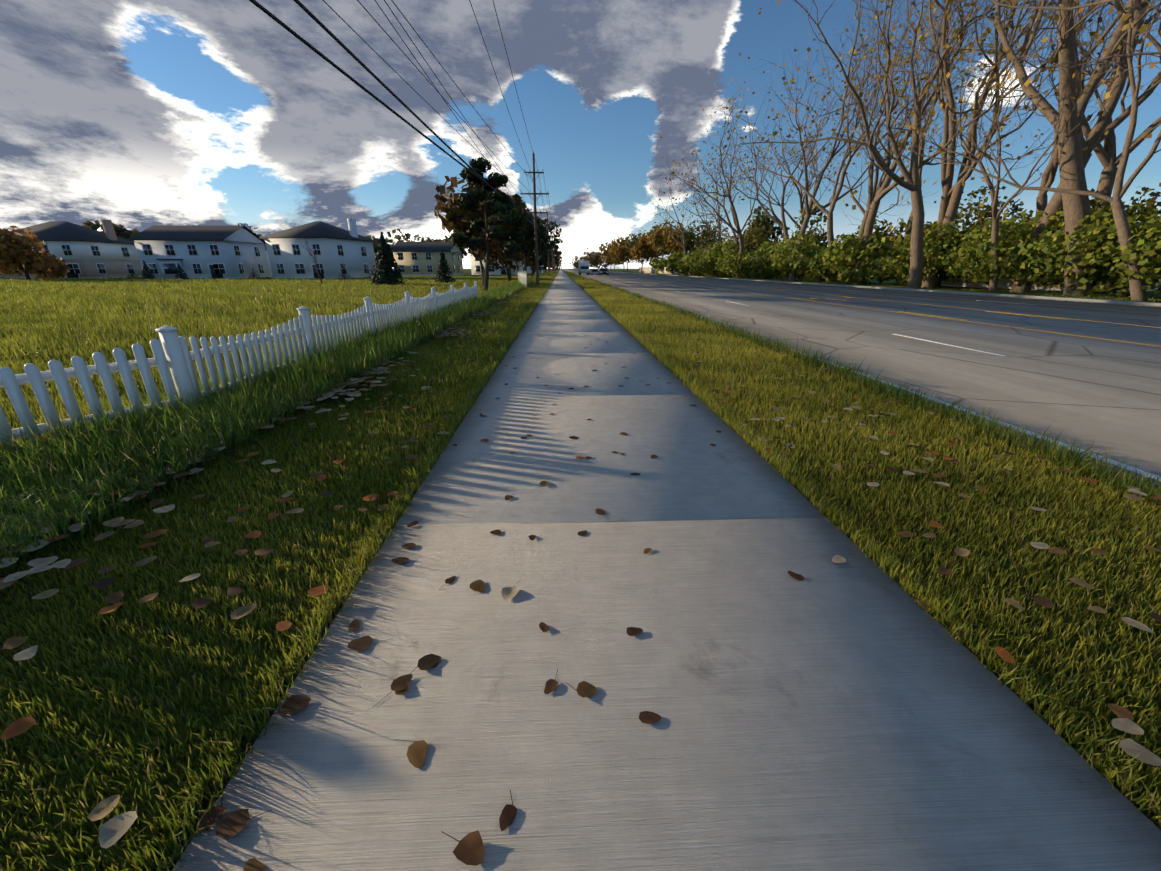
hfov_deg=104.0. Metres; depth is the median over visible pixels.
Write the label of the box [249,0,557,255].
power lines
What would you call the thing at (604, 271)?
dark suv
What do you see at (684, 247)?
bare tree
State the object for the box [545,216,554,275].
utility pole
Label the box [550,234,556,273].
utility pole
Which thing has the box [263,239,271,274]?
downspout
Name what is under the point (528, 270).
house
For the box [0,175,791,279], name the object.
tree crowns
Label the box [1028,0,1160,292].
bare tree
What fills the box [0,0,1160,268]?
sky
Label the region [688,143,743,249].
bare tree
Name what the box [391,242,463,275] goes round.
house
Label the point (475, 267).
house
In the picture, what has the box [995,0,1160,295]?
bare tree
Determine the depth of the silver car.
119.55 m
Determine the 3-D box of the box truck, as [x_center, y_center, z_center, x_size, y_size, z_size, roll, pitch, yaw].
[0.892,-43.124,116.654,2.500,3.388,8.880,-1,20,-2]
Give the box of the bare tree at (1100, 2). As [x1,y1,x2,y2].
[944,0,1160,110]
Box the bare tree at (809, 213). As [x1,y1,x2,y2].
[753,0,933,280]
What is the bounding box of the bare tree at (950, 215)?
[895,0,1107,287]
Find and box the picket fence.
[0,270,526,453]
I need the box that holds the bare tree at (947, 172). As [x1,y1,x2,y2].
[871,0,1159,286]
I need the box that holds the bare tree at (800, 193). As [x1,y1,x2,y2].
[739,83,851,228]
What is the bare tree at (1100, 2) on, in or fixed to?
on the ground at (60, 785)
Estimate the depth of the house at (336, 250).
68.56 m
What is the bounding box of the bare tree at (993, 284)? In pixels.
[889,0,1129,291]
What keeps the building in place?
on the ground at (60, 785)
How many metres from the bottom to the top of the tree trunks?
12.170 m
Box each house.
[0,219,144,278]
[127,223,271,278]
[259,218,376,278]
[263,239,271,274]
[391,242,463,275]
[468,251,519,274]
[520,261,543,272]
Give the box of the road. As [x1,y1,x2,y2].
[563,269,1160,488]
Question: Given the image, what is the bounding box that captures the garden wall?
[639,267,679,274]
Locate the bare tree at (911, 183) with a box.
[707,0,1019,288]
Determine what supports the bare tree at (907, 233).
on the ground at (60, 785)
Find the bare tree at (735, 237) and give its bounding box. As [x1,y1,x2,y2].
[683,143,784,277]
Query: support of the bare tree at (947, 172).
on the ground at (60, 785)
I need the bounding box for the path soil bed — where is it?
[150,278,1160,870]
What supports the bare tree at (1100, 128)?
on the ground at (60, 785)
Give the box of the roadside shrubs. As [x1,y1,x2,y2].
[650,183,1160,299]
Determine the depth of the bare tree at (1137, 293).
20.66 m
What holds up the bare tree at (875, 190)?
on the ground at (60, 785)
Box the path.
[172,269,1160,870]
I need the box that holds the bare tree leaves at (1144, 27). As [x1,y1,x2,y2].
[647,0,1160,232]
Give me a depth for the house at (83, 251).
71.34 m
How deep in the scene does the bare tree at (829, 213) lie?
45.09 m
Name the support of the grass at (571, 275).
on the ground at (60, 785)
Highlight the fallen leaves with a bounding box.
[0,281,1160,870]
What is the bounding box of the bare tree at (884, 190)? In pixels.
[834,0,1104,283]
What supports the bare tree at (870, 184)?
on the ground at (60, 785)
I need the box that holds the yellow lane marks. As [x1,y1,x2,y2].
[567,269,1160,346]
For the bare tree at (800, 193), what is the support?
on the ground at (60, 785)
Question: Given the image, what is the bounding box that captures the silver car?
[591,269,598,274]
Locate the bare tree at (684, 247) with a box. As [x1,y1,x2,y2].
[649,174,696,274]
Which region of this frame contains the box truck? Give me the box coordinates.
[578,261,589,274]
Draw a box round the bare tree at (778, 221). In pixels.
[715,78,834,239]
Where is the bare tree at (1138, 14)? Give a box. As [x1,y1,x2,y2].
[1107,1,1155,35]
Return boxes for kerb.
[575,269,1160,305]
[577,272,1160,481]
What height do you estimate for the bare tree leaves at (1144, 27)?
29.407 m
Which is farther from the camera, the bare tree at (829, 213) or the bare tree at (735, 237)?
the bare tree at (735, 237)
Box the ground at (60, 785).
[0,269,1160,870]
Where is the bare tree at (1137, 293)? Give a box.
[883,0,1160,301]
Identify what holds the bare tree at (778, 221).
on the ground at (60, 785)
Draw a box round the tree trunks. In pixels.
[7,250,680,286]
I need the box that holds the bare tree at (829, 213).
[714,0,957,282]
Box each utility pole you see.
[520,151,548,284]
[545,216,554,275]
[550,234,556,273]
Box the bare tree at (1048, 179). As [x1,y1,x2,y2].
[935,0,1160,221]
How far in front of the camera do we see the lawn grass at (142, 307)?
15.52 m
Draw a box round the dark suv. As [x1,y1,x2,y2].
[599,268,608,274]
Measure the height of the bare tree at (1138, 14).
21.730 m
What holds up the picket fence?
on the ground at (60, 785)
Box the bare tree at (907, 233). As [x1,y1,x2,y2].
[817,0,989,284]
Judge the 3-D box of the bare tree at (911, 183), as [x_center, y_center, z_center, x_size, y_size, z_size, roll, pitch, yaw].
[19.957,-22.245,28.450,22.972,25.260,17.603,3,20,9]
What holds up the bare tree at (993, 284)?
on the ground at (60, 785)
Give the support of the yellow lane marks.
on the road
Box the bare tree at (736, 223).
[660,96,759,277]
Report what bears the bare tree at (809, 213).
on the ground at (60, 785)
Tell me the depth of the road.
9.60 m
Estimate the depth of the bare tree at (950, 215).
30.92 m
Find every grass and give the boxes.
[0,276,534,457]
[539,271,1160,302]
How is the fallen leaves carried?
on the path
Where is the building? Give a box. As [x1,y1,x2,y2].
[896,268,1160,290]
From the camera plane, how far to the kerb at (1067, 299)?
27.09 m
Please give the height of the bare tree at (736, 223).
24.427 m
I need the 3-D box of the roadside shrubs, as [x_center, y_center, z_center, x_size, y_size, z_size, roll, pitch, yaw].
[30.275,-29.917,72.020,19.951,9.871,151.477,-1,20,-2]
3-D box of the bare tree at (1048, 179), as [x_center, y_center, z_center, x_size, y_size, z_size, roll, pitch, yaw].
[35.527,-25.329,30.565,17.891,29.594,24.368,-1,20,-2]
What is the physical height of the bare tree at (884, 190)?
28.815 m
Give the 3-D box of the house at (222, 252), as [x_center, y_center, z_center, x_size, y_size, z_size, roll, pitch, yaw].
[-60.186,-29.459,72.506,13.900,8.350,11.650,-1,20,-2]
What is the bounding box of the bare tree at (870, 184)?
[824,0,1022,237]
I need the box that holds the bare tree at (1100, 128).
[966,0,1160,292]
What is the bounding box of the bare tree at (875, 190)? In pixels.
[790,17,977,214]
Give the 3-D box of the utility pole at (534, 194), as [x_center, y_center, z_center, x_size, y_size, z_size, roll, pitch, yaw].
[-4.307,-20.539,43.411,2.700,11.600,0.345,-1,20,-2]

